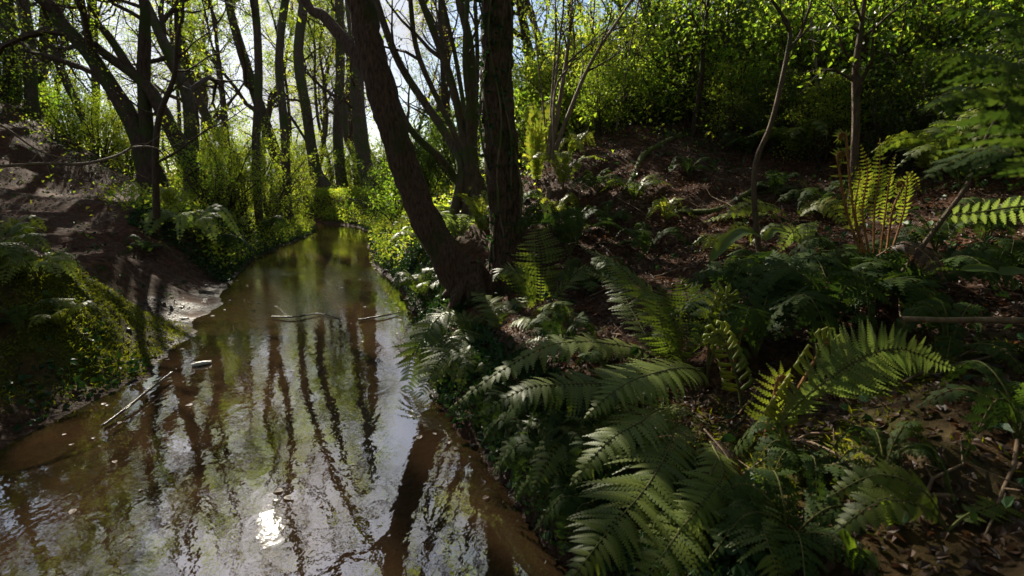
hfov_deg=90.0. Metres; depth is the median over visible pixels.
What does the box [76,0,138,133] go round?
background tree
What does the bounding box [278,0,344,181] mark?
background tree
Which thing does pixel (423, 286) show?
fern
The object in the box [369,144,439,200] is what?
shrub
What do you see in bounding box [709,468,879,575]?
fern
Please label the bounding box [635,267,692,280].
twig
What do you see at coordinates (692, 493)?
fern
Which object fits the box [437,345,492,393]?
fern
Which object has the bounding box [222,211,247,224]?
fern
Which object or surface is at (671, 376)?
fern
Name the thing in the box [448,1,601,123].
shrub
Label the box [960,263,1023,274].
broadleaf plant
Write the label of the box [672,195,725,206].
twig
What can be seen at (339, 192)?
undergrowth
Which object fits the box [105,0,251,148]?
background tree
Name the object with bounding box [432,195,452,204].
fern
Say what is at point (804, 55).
shrub
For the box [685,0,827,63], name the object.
shrub
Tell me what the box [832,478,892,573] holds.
broadleaf plant
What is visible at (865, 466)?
twig
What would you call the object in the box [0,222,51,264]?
fern
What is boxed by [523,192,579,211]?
fern
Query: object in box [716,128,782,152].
fern
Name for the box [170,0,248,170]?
background tree
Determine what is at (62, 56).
tree
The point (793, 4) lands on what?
young tree
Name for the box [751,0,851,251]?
young tree
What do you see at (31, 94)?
tree
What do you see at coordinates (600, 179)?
fern
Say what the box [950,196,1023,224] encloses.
fern sprig
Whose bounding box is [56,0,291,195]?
leaning oak
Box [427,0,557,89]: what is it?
background tree
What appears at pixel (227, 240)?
fern
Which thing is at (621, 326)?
twig
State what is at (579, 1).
background tree
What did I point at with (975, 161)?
fern
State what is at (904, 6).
shrub
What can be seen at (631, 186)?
fern
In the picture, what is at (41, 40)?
tree
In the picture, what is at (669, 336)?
fern
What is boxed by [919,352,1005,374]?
twig
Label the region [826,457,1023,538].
fern
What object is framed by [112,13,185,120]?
background tree
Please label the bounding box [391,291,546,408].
fern
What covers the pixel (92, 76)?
tree
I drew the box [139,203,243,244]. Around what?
fern
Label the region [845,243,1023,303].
fern
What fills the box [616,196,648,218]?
twig
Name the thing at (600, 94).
shrub
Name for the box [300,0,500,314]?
leaning tree
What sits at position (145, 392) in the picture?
stick
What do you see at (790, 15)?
shrub
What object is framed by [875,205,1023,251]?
fern
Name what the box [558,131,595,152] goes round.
fern
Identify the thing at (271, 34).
background tree
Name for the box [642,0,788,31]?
shrub
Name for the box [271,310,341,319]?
stick
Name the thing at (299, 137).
distant wood
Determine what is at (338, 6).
tree
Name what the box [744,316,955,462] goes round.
fern
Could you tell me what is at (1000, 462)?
fallen leaf
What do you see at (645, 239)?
fern
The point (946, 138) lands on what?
fern
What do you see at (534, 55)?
shrub
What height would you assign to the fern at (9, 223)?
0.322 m
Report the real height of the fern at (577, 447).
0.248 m
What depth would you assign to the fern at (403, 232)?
7.37 m
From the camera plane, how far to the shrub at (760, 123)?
7.04 m
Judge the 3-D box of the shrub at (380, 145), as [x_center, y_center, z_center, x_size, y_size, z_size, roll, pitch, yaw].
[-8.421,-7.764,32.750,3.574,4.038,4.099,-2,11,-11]
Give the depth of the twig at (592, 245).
5.44 m
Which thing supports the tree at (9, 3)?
on the ground at (384, 486)
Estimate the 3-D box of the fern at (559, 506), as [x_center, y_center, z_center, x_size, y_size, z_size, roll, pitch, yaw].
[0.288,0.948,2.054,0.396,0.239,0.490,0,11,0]
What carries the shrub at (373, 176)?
on the ground at (384, 486)
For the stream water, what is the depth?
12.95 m
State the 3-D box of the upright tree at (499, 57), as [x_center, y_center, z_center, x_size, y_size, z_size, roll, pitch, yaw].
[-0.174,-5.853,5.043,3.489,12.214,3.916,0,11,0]
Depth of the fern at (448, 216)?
6.92 m
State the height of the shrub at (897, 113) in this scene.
1.450 m
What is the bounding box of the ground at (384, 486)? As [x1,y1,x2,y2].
[0,92,1023,575]
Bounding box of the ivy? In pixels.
[461,0,526,272]
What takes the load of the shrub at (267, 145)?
on the ground at (384, 486)
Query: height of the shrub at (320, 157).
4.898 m
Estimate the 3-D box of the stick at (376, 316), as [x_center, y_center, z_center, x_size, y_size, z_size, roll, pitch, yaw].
[-1.590,0.341,6.206,0.568,0.033,0.065,-10,14,-43]
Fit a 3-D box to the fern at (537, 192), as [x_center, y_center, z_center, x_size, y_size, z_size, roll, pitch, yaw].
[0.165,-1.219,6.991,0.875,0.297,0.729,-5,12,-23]
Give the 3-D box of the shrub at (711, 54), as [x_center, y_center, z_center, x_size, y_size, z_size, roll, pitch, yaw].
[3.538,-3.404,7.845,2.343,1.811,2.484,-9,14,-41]
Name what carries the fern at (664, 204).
on the ground at (384, 486)
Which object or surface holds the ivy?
attached to the upright tree at (499, 57)
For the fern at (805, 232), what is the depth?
3.96 m
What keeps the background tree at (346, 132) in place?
on the ground at (384, 486)
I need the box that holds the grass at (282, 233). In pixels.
[137,194,448,270]
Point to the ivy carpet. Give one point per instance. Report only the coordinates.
(498, 355)
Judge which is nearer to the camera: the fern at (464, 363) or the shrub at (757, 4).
the fern at (464, 363)
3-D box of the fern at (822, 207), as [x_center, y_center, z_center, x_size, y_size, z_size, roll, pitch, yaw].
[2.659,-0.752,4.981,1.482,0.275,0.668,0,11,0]
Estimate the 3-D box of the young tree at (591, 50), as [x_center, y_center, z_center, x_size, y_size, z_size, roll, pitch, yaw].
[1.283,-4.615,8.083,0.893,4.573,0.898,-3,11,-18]
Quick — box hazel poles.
[512,0,674,200]
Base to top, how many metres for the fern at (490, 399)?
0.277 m
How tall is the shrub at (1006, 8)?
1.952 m
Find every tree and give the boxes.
[0,0,22,102]
[0,0,64,133]
[0,0,77,121]
[1,1,96,154]
[14,0,80,86]
[22,0,120,117]
[30,0,90,118]
[31,1,106,116]
[46,0,137,156]
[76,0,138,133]
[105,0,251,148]
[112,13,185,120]
[125,0,287,188]
[137,0,216,172]
[137,0,307,198]
[152,0,252,156]
[168,0,263,151]
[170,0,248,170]
[178,0,252,168]
[234,0,326,179]
[239,0,320,166]
[245,0,350,190]
[250,0,263,229]
[259,0,329,95]
[270,0,390,187]
[275,0,292,227]
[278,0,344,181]
[289,0,393,179]
[291,0,348,165]
[291,0,369,190]
[292,0,373,189]
[298,1,390,191]
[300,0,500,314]
[390,0,479,147]
[399,0,479,132]
[399,13,473,149]
[406,0,452,177]
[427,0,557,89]
[471,0,586,65]
[473,0,554,307]
[479,24,523,96]
[533,0,617,53]
[567,0,573,45]
[575,0,603,138]
[578,0,641,49]
[606,0,653,127]
[609,0,683,34]
[668,0,735,137]
[702,0,758,124]
[750,0,839,128]
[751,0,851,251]
[751,0,853,148]
[789,0,910,208]
[860,0,941,134]
[865,84,1023,321]
[944,1,986,65]
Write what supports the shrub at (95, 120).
on the ground at (384, 486)
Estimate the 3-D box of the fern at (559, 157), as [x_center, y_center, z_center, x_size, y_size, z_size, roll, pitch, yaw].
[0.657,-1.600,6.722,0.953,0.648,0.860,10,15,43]
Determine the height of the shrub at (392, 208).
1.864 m
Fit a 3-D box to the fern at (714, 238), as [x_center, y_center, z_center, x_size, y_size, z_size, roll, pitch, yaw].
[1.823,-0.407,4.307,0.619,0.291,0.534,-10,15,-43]
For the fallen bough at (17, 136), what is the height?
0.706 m
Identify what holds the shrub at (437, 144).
on the ground at (384, 486)
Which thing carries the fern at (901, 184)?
on the ground at (384, 486)
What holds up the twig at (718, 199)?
on the ground at (384, 486)
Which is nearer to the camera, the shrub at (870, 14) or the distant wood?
the shrub at (870, 14)
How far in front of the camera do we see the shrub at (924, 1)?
7.88 m
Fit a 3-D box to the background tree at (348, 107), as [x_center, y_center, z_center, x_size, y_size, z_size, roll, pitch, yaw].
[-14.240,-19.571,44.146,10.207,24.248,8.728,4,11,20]
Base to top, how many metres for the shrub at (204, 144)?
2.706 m
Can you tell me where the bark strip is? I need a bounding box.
[191,361,211,366]
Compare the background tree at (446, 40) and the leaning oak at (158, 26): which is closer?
the leaning oak at (158, 26)
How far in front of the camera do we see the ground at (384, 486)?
3.49 m
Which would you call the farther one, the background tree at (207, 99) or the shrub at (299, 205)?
the background tree at (207, 99)
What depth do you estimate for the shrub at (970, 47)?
4.94 m
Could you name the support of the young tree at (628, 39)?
on the ground at (384, 486)
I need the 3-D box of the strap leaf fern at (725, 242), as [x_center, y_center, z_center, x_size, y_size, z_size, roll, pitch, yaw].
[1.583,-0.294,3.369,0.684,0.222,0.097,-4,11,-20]
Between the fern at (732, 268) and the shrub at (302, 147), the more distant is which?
the shrub at (302, 147)
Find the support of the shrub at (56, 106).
on the ground at (384, 486)
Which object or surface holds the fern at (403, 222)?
on the ground at (384, 486)
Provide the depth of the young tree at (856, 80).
4.89 m
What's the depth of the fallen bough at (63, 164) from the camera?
4.87 m
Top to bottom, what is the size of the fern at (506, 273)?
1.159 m
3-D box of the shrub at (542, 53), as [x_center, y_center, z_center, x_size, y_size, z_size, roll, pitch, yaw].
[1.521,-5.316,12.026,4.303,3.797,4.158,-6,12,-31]
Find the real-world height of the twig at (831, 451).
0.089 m
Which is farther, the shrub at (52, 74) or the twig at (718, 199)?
the shrub at (52, 74)
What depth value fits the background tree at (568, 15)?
17.27 m
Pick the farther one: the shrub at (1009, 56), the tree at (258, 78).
the tree at (258, 78)
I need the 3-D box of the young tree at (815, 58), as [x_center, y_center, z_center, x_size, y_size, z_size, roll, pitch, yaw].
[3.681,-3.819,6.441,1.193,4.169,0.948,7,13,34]
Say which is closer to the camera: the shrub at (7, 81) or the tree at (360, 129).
the shrub at (7, 81)
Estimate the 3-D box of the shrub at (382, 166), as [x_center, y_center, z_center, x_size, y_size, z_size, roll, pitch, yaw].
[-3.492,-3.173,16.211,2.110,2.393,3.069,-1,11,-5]
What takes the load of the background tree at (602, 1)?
on the ground at (384, 486)
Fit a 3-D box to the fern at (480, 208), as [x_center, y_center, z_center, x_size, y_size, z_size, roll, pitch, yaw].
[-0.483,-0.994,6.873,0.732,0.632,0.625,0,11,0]
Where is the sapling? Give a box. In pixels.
[152,0,252,236]
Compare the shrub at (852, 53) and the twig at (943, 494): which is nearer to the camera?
the twig at (943, 494)
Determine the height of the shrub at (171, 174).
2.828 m
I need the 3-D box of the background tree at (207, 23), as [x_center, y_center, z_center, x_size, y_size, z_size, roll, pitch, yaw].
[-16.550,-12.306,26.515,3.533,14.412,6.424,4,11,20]
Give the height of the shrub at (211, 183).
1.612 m
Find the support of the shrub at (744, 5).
on the ground at (384, 486)
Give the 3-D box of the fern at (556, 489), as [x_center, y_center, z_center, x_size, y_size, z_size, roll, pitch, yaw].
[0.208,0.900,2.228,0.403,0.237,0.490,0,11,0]
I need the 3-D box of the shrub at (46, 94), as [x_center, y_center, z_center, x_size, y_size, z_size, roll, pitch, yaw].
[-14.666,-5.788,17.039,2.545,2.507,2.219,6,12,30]
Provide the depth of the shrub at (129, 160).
15.79 m
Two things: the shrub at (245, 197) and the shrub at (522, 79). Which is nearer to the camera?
the shrub at (522, 79)
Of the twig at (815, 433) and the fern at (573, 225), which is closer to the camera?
the twig at (815, 433)
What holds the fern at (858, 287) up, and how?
on the ground at (384, 486)
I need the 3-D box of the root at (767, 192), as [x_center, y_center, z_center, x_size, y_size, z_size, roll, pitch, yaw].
[2.741,-0.997,5.667,1.086,0.180,0.204,-3,11,-16]
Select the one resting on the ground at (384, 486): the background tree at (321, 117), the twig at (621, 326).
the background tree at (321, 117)
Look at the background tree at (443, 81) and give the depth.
15.35 m
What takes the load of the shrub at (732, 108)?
on the ground at (384, 486)
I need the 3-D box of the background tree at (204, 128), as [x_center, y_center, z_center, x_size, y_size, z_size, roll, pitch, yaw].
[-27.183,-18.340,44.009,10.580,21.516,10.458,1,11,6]
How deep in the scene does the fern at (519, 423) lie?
2.65 m
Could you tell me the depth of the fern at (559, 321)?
3.27 m
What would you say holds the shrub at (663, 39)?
on the ground at (384, 486)
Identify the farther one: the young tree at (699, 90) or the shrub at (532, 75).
the shrub at (532, 75)
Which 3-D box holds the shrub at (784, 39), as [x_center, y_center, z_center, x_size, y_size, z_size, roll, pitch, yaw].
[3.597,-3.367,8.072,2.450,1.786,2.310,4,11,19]
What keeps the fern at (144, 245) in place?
on the ground at (384, 486)
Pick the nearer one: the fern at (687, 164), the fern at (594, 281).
the fern at (594, 281)
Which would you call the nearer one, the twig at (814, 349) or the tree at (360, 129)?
the twig at (814, 349)
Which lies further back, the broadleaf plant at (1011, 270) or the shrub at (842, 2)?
the shrub at (842, 2)
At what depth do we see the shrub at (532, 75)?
10.13 m
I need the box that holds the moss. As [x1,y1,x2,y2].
[0,227,1023,574]
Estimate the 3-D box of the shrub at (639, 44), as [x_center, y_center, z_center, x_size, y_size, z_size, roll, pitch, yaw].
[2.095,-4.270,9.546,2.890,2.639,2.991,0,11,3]
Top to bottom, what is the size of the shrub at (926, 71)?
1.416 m
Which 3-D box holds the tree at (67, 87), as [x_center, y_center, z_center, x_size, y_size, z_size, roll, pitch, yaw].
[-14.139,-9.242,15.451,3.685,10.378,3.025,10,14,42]
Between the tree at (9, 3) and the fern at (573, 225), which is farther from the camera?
the tree at (9, 3)
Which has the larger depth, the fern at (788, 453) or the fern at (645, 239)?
the fern at (645, 239)
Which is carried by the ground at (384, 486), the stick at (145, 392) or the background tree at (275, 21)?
the background tree at (275, 21)
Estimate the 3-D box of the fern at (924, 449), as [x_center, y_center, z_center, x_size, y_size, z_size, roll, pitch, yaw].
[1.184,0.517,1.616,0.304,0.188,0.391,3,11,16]
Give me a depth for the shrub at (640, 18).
10.28 m
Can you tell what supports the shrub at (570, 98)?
on the ground at (384, 486)
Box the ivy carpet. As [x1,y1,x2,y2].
[0,83,1023,575]
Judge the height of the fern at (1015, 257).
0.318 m
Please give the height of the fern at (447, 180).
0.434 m
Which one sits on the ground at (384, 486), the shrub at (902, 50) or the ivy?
the shrub at (902, 50)
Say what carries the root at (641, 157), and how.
on the ground at (384, 486)
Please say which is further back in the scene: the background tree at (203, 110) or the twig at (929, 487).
the background tree at (203, 110)
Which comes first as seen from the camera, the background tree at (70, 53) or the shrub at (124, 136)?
the shrub at (124, 136)
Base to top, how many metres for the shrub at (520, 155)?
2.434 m
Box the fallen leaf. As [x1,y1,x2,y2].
[995,460,1007,465]
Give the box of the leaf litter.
[0,105,1023,575]
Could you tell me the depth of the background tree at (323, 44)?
34.02 m
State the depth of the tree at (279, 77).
18.90 m
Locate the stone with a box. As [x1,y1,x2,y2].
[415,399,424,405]
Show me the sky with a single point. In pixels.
(401, 31)
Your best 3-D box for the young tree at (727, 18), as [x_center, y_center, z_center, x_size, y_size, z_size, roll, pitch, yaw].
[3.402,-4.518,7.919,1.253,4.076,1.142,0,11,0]
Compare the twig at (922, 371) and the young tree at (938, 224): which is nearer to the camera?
the twig at (922, 371)
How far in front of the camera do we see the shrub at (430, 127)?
13.44 m
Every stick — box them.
[102,372,172,425]
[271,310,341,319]
[358,312,399,320]
[900,316,1023,323]
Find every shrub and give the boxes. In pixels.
[0,11,24,96]
[0,16,45,102]
[0,50,58,111]
[5,78,117,140]
[23,76,115,144]
[41,93,179,171]
[57,86,137,162]
[83,108,173,176]
[113,103,296,214]
[159,124,307,212]
[159,142,262,205]
[161,123,251,193]
[162,139,228,188]
[196,141,277,226]
[201,125,318,223]
[261,161,321,223]
[262,137,332,189]
[265,123,371,190]
[319,153,355,186]
[332,143,373,190]
[338,158,435,224]
[349,128,454,202]
[354,135,385,184]
[358,151,434,219]
[363,153,391,203]
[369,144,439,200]
[408,126,454,180]
[411,98,483,192]
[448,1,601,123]
[470,0,651,100]
[477,64,544,162]
[512,50,590,167]
[513,75,607,168]
[514,27,608,137]
[516,34,603,147]
[537,19,643,133]
[548,0,697,127]
[548,69,640,137]
[557,51,647,135]
[571,17,679,124]
[583,0,725,115]
[590,68,665,126]
[592,0,769,124]
[621,58,711,125]
[623,24,710,121]
[626,0,806,124]
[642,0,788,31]
[655,0,838,122]
[659,0,838,121]
[664,0,775,114]
[683,51,795,145]
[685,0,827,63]
[691,0,915,106]
[694,0,902,114]
[697,64,845,154]
[707,8,852,118]
[725,0,930,131]
[742,0,1012,126]
[759,66,873,164]
[789,0,958,107]
[798,3,957,111]
[805,0,1023,127]
[815,0,985,88]
[827,43,992,171]
[832,0,1023,125]
[861,41,983,158]
[864,0,1002,112]
[881,0,1023,115]
[894,0,1012,53]
[898,0,1021,108]
[913,22,1023,166]
[928,0,1020,47]
[937,11,1023,161]
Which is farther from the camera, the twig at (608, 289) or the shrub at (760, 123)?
the shrub at (760, 123)
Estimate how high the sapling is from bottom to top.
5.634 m
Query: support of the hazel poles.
on the ground at (384, 486)
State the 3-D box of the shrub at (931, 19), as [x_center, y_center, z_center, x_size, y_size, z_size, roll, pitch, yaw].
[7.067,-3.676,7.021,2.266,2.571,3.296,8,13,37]
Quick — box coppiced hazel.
[288,0,540,225]
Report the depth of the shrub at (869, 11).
7.78 m
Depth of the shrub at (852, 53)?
7.83 m
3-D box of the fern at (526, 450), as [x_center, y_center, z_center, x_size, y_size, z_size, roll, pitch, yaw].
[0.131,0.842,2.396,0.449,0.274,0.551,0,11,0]
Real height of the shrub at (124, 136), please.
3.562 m
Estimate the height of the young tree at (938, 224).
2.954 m
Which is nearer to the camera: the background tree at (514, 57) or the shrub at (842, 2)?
the shrub at (842, 2)
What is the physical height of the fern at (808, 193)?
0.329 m
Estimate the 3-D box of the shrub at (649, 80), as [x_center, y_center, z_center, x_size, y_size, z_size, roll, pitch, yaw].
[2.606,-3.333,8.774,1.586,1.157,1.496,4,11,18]
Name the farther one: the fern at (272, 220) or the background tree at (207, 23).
the background tree at (207, 23)
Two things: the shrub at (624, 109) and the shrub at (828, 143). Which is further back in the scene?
the shrub at (624, 109)
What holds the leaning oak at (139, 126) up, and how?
on the ground at (384, 486)
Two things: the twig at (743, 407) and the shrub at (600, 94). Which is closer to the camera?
the twig at (743, 407)
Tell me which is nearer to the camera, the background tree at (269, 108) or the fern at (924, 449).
the fern at (924, 449)
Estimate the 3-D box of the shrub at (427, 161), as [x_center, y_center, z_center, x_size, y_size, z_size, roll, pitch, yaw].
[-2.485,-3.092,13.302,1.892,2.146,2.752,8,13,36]
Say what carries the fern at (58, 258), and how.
on the ground at (384, 486)
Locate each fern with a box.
[0,215,48,235]
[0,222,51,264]
[0,246,84,285]
[0,298,68,332]
[25,298,104,328]
[125,234,170,252]
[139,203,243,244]
[151,187,184,211]
[204,231,255,256]
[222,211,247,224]
[249,213,288,232]
[388,226,456,245]
[389,268,440,299]
[391,216,409,230]
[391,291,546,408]
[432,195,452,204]
[432,330,477,357]
[436,204,488,243]
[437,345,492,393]
[440,179,453,188]
[449,190,489,236]
[449,327,708,492]
[454,376,527,437]
[478,405,558,476]
[493,218,596,324]
[493,432,583,510]
[494,386,595,455]
[507,199,630,255]
[514,453,606,544]
[519,100,555,189]
[520,189,545,202]
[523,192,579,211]
[523,303,597,351]
[527,138,607,189]
[527,416,630,517]
[534,475,638,575]
[552,256,632,292]
[555,350,676,421]
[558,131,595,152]
[565,401,803,575]
[566,168,625,192]
[576,200,632,229]
[583,247,755,411]
[599,174,670,201]
[607,222,689,262]
[644,196,695,221]
[666,280,843,375]
[668,155,719,174]
[675,249,869,308]
[684,259,798,301]
[690,221,762,255]
[700,196,845,225]
[709,226,789,261]
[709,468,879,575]
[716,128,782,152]
[729,416,870,518]
[736,250,964,359]
[741,118,838,157]
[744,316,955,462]
[746,221,839,252]
[750,170,807,196]
[778,180,864,211]
[789,236,935,296]
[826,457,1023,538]
[828,421,960,515]
[829,129,946,281]
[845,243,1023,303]
[867,108,999,178]
[868,120,1023,191]
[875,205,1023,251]
[889,299,1023,375]
[910,360,1023,464]
[921,6,1023,190]
[930,196,1023,248]
[948,235,1023,285]
[959,135,1023,164]
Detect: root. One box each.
[623,134,687,191]
[681,171,785,213]
[724,190,805,204]
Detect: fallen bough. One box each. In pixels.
[0,124,79,188]
[0,133,191,177]
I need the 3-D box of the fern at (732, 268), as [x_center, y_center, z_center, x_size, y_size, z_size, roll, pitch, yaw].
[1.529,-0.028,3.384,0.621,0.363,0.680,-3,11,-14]
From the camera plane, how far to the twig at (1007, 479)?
1.45 m
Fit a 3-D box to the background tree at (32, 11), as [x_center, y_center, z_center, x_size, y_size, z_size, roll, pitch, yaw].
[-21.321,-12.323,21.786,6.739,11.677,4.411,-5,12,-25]
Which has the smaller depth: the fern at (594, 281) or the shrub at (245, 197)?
the fern at (594, 281)
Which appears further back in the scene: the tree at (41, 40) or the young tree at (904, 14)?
the tree at (41, 40)
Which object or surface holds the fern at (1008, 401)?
on the ground at (384, 486)
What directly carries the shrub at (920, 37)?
on the ground at (384, 486)
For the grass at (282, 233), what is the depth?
11.95 m
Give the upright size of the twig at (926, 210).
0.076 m
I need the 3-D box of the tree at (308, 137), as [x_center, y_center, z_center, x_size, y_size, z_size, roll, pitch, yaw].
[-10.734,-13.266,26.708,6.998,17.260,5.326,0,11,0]
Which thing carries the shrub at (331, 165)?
on the ground at (384, 486)
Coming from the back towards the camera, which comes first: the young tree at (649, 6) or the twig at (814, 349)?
the young tree at (649, 6)
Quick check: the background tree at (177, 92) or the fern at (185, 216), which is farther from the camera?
the background tree at (177, 92)
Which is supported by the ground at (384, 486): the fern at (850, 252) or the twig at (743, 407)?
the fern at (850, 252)
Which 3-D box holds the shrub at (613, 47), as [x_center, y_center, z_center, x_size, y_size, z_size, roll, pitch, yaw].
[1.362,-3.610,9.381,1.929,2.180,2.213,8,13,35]
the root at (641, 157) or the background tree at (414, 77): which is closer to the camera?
the root at (641, 157)
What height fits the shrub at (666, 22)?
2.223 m
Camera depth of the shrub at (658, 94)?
9.62 m
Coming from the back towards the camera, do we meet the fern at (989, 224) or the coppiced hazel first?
the coppiced hazel
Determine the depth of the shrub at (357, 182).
28.95 m
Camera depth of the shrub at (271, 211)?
17.73 m
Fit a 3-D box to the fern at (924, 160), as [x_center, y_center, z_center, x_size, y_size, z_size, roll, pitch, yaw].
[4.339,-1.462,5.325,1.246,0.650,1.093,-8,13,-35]
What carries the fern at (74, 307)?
on the ground at (384, 486)
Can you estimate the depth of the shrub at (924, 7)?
6.44 m
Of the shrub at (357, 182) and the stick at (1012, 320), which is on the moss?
the stick at (1012, 320)
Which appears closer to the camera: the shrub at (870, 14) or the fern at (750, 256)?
the fern at (750, 256)
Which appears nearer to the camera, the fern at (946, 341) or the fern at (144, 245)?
the fern at (946, 341)
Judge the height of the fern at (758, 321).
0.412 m
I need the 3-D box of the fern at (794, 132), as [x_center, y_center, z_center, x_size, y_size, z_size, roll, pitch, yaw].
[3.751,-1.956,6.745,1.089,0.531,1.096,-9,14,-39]
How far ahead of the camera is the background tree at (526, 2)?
22.89 m
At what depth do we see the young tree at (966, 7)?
6.81 m
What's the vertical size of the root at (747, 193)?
0.492 m
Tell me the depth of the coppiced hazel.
7.70 m
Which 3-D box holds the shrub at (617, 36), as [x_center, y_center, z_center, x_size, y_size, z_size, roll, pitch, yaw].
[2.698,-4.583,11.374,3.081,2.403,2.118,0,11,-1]
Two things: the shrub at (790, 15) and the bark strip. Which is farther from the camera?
the shrub at (790, 15)
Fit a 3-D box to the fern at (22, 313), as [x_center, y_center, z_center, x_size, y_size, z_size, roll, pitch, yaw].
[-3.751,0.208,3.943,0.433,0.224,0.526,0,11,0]
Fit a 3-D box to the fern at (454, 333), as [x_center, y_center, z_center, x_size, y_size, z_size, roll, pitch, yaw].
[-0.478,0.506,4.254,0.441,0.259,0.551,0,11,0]
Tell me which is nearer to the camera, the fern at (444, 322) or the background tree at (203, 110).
the fern at (444, 322)
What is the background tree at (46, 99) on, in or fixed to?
on the ground at (384, 486)
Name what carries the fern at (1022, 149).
on the ground at (384, 486)
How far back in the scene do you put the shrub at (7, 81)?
15.27 m
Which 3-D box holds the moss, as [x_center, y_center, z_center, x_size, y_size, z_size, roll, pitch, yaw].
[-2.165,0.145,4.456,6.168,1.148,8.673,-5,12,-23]
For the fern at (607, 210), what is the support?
on the ground at (384, 486)
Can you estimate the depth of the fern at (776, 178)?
5.54 m
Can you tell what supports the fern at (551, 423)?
on the ground at (384, 486)
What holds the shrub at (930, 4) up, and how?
on the ground at (384, 486)
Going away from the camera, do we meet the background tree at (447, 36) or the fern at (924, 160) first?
the fern at (924, 160)
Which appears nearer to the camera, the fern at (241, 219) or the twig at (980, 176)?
the twig at (980, 176)
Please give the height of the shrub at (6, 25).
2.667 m
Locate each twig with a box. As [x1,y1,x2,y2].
[571,238,621,249]
[589,280,656,295]
[609,323,623,345]
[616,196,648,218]
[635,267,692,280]
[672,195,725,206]
[706,188,731,206]
[738,388,761,415]
[743,432,832,473]
[791,328,815,377]
[803,488,954,531]
[804,428,851,469]
[828,458,896,470]
[895,208,942,212]
[898,298,903,323]
[902,348,985,383]
[908,436,964,525]
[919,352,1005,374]
[948,174,997,182]
[974,439,1023,534]
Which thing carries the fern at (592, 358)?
on the ground at (384, 486)
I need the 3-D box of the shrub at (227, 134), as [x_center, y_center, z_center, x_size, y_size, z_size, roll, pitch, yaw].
[-7.460,-3.330,12.912,3.202,2.924,3.314,4,11,19]
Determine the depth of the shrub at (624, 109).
8.94 m
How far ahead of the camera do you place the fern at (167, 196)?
9.34 m
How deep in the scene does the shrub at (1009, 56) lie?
5.30 m
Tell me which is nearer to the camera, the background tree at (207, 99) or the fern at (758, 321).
the fern at (758, 321)
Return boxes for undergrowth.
[0,84,921,274]
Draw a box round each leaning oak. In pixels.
[0,0,202,200]
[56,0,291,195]
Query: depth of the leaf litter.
2.99 m
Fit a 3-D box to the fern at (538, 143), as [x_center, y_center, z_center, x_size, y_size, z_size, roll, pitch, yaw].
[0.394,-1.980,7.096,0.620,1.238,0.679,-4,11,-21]
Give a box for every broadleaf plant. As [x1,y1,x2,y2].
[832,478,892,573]
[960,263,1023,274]
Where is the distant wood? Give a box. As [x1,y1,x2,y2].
[54,2,737,186]
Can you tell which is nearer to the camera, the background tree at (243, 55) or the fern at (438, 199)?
the fern at (438, 199)
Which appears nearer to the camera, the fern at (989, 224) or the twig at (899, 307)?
the twig at (899, 307)
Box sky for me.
[1,0,754,181]
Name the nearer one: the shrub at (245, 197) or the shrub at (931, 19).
the shrub at (931, 19)

